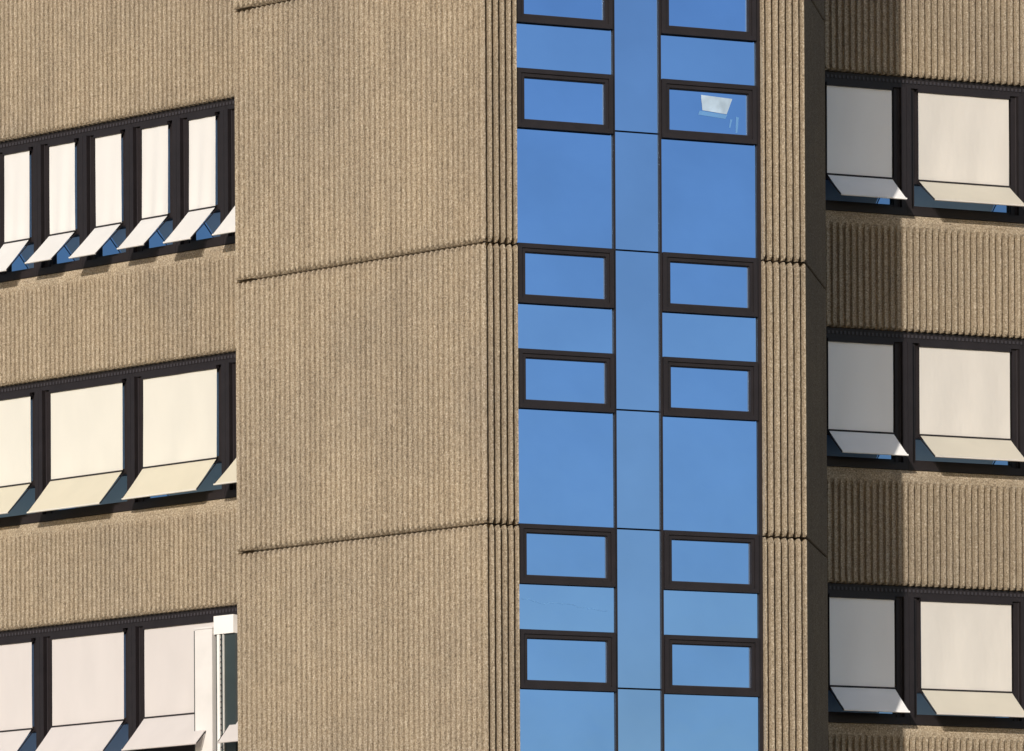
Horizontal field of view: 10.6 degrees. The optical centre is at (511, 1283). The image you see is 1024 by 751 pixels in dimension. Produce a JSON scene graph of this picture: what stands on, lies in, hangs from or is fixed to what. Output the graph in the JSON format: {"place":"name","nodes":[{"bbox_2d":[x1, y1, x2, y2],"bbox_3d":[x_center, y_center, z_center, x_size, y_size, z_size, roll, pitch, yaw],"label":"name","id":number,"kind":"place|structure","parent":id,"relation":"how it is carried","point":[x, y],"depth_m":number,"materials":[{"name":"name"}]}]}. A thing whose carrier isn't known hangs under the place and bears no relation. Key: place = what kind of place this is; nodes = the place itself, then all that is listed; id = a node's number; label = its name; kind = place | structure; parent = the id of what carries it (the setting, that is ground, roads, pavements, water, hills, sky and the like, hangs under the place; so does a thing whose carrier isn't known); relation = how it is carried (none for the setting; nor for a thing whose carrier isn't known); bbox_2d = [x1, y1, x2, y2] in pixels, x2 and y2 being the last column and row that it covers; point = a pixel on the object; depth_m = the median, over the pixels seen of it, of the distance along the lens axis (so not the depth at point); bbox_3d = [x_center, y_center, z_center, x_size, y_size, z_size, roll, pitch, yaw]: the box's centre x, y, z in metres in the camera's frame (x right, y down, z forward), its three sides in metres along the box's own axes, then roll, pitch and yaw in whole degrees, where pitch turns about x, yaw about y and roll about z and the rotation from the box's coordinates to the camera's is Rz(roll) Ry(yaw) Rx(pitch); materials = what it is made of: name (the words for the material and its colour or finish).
{"place":"outdoors","nodes":[
{"label":"outdoors","id":0,"kind":"place"},
{"bbox_2d":[0,0,1023,750],"bbox_3d":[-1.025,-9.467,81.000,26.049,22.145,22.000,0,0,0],"label":"office building","id":1,"kind":"structure","parent":0,"point":[510,374],"depth_m":71.98,"materials":[{"name":"concrete"}]},
{"bbox_2d":[0,135,38,282],"bbox_3d":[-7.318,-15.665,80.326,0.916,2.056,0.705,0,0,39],"label":"window","id":2,"kind":"structure","parent":1,"relation":"in","point":[18,158],"depth_m":80.41,"materials":[{"name":"white fabric"}]},
{"bbox_2d":[0,381,40,526],"bbox_3d":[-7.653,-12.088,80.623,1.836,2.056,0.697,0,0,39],"label":"window","id":3,"kind":"structure","parent":1,"relation":"in","point":[19,436],"depth_m":80.43,"materials":[{"name":"white fabric"}]},
{"bbox_2d":[0,627,41,750],"bbox_3d":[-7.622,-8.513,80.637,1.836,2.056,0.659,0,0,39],"label":"window","id":4,"kind":"structure","parent":1,"relation":"in","point":[19,649],"depth_m":80.43,"materials":[{"name":"white fabric"}]},
{"bbox_2d":[25,127,84,275],"bbox_3d":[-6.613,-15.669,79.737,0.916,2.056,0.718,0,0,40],"label":"window","id":5,"kind":"structure","parent":1,"relation":"in","point":[59,154],"depth_m":79.86,"materials":[{"name":"white fabric"}]},
{"bbox_2d":[26,367,132,521],"bbox_3d":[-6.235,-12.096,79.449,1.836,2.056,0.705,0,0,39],"label":"window","id":6,"kind":"structure","parent":1,"relation":"in","point":[84,421],"depth_m":79.51,"materials":[{"name":"white fabric"}]},
{"bbox_2d":[35,617,133,750],"bbox_3d":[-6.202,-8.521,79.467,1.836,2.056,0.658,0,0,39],"label":"window","id":7,"kind":"structure","parent":1,"relation":"in","point":[86,667],"depth_m":79.51,"materials":[{"name":"white fabric"}]},
{"bbox_2d":[69,118,131,267],"bbox_3d":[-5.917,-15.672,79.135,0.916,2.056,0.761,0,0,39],"label":"window","id":8,"kind":"structure","parent":1,"relation":"in","point":[106,202],"depth_m":79.28,"materials":[{"name":"white fabric"}]},
{"bbox_2d":[117,109,177,260],"bbox_3d":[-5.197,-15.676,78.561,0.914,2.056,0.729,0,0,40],"label":"window","id":9,"kind":"structure","parent":1,"relation":"in","point":[152,137],"depth_m":78.68,"materials":[{"name":"white fabric"}]},
{"bbox_2d":[121,353,226,509],"bbox_3d":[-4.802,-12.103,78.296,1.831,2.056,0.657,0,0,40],"label":"window","id":10,"kind":"structure","parent":1,"relation":"in","point":[178,447],"depth_m":78.36,"materials":[{"name":"white fabric"}]},
{"bbox_2d":[121,606,228,750],"bbox_3d":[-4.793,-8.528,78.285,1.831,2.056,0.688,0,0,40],"label":"window","id":11,"kind":"structure","parent":1,"relation":"in","point":[162,644],"depth_m":78.51,"materials":[{"name":"white fabric"}]},
{"bbox_2d":[163,100,225,252],"bbox_3d":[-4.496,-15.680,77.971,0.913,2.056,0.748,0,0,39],"label":"window","id":12,"kind":"structure","parent":1,"relation":"in","point":[199,128],"depth_m":78.11,"materials":[{"name":"white fabric"}]},
{"bbox_2d":[194,614,237,750],"bbox_3d":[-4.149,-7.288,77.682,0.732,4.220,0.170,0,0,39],"label":"window","id":13,"kind":"structure","parent":1,"relation":"attached to","point":[215,684],"depth_m":77.64,"materials":[{"name":"white metal"}]},
{"bbox_2d":[212,98,234,244],"bbox_3d":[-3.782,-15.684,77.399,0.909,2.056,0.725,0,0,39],"label":"window","id":14,"kind":"structure","parent":1,"relation":"in","point":[227,227],"depth_m":77.75,"materials":[{"name":"brown metal"}]},
{"bbox_2d":[213,352,236,497],"bbox_3d":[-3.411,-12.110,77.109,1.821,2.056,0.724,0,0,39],"label":"window","id":15,"kind":"structure","parent":1,"relation":"in","point":[229,477],"depth_m":77.75,"materials":[{"name":"brown metal"}]},
{"bbox_2d":[217,605,237,742],"bbox_3d":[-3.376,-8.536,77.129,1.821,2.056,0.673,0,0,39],"label":"window","id":16,"kind":"structure","parent":1,"relation":"in","point":[230,734],"depth_m":77.35,"materials":[{"name":"white fabric"}]},
{"bbox_2d":[516,0,612,29],"bbox_3d":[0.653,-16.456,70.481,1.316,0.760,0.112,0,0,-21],"label":"window","id":17,"kind":"structure","parent":1,"relation":"in","point":[588,14],"depth_m":70.50,"materials":[{"name":"blue glass"}]},
{"bbox_2d":[517,67,612,134],"bbox_3d":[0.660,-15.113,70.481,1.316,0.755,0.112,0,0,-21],"label":"window","id":18,"kind":"structure","parent":1,"relation":"in","point":[551,100],"depth_m":70.48,"materials":[{"name":"blue glass"}]},
{"bbox_2d":[517,242,613,308],"bbox_3d":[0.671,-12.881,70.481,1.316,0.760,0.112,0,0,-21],"label":"window","id":19,"kind":"structure","parent":1,"relation":"in","point":[552,275],"depth_m":70.48,"materials":[{"name":"blue glass"}]},
{"bbox_2d":[518,348,614,413],"bbox_3d":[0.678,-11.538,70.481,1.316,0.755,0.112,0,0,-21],"label":"window","id":20,"kind":"structure","parent":1,"relation":"in","point":[555,380],"depth_m":70.48,"materials":[{"name":"blue glass"}]},
{"bbox_2d":[518,523,615,587],"bbox_3d":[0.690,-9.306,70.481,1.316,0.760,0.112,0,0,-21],"label":"window","id":21,"kind":"structure","parent":1,"relation":"in","point":[557,555],"depth_m":70.48,"materials":[{"name":"blue glass"}]},
{"bbox_2d":[520,629,615,691],"bbox_3d":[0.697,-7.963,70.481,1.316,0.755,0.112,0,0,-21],"label":"window","id":22,"kind":"structure","parent":1,"relation":"in","point":[560,660],"depth_m":70.48,"materials":[{"name":"blue glass"}]},
{"bbox_2d":[661,0,755,41],"bbox_3d":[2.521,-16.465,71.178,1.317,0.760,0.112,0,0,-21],"label":"window","id":23,"kind":"structure","parent":1,"relation":"in","point":[735,20],"depth_m":71.19,"materials":[{"name":"blue glass"}]},
{"bbox_2d":[661,78,756,144],"bbox_3d":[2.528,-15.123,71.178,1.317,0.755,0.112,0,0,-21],"label":"window","id":24,"kind":"structure","parent":1,"relation":"in","point":[700,111],"depth_m":71.17,"materials":[{"name":"blue glass"}]},
{"bbox_2d":[662,252,757,317],"bbox_3d":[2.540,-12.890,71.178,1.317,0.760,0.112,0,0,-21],"label":"window","id":25,"kind":"structure","parent":1,"relation":"in","point":[700,284],"depth_m":71.17,"materials":[{"name":"blue glass"}]},
{"bbox_2d":[663,357,757,420],"bbox_3d":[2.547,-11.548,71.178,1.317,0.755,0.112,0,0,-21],"label":"window","id":26,"kind":"structure","parent":1,"relation":"in","point":[692,387],"depth_m":71.17,"materials":[{"name":"blue glass"}]},
{"bbox_2d":[663,530,758,593],"bbox_3d":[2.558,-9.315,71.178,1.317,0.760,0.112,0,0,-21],"label":"window","id":27,"kind":"structure","parent":1,"relation":"in","point":[697,561],"depth_m":71.17,"materials":[{"name":"blue glass"}]},
{"bbox_2d":[664,635,759,696],"bbox_3d":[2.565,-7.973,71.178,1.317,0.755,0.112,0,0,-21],"label":"window","id":28,"kind":"structure","parent":1,"relation":"in","point":[693,665],"depth_m":71.19,"materials":[{"name":"blue glass"}]},
{"bbox_2d":[825,71,907,215],"bbox_3d":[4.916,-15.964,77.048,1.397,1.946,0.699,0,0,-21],"label":"window","id":29,"kind":"structure","parent":1,"relation":"in","point":[866,157],"depth_m":77.20,"materials":[{"name":"white fabric"}]},
{"bbox_2d":[826,327,908,469],"bbox_3d":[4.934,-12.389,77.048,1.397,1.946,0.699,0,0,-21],"label":"window","id":30,"kind":"structure","parent":1,"relation":"in","point":[867,370],"depth_m":77.20,"materials":[{"name":"grey fabric"}]},
{"bbox_2d":[828,583,910,724],"bbox_3d":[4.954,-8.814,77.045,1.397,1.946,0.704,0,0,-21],"label":"window","id":31,"kind":"structure","parent":1,"relation":"in","point":[868,625],"depth_m":77.18,"materials":[{"name":"grey fabric"}]},
{"bbox_2d":[905,78,1023,223],"bbox_3d":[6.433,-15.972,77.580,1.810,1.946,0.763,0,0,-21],"label":"window","id":32,"kind":"structure","parent":1,"relation":"in","point":[964,140],"depth_m":77.73,"materials":[{"name":"white fabric"}]},
{"bbox_2d":[906,332,1023,475],"bbox_3d":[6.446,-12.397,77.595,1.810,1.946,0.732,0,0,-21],"label":"window","id":33,"kind":"structure","parent":1,"relation":"in","point":[966,393],"depth_m":77.71,"materials":[{"name":"white fabric"}]},
{"bbox_2d":[907,587,1023,728],"bbox_3d":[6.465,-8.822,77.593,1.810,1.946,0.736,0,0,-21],"label":"window","id":34,"kind":"structure","parent":1,"relation":"in","point":[966,646],"depth_m":77.71,"materials":[{"name":"beige fabric"}]},
{"bbox_2d":[1021,87,1023,188],"bbox_3d":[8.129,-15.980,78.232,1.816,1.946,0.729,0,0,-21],"label":"window","id":35,"kind":"structure","parent":1,"relation":"in","point":[1022,88],"depth_m":78.03,"materials":[{"name":"brown metal"}]}
]}

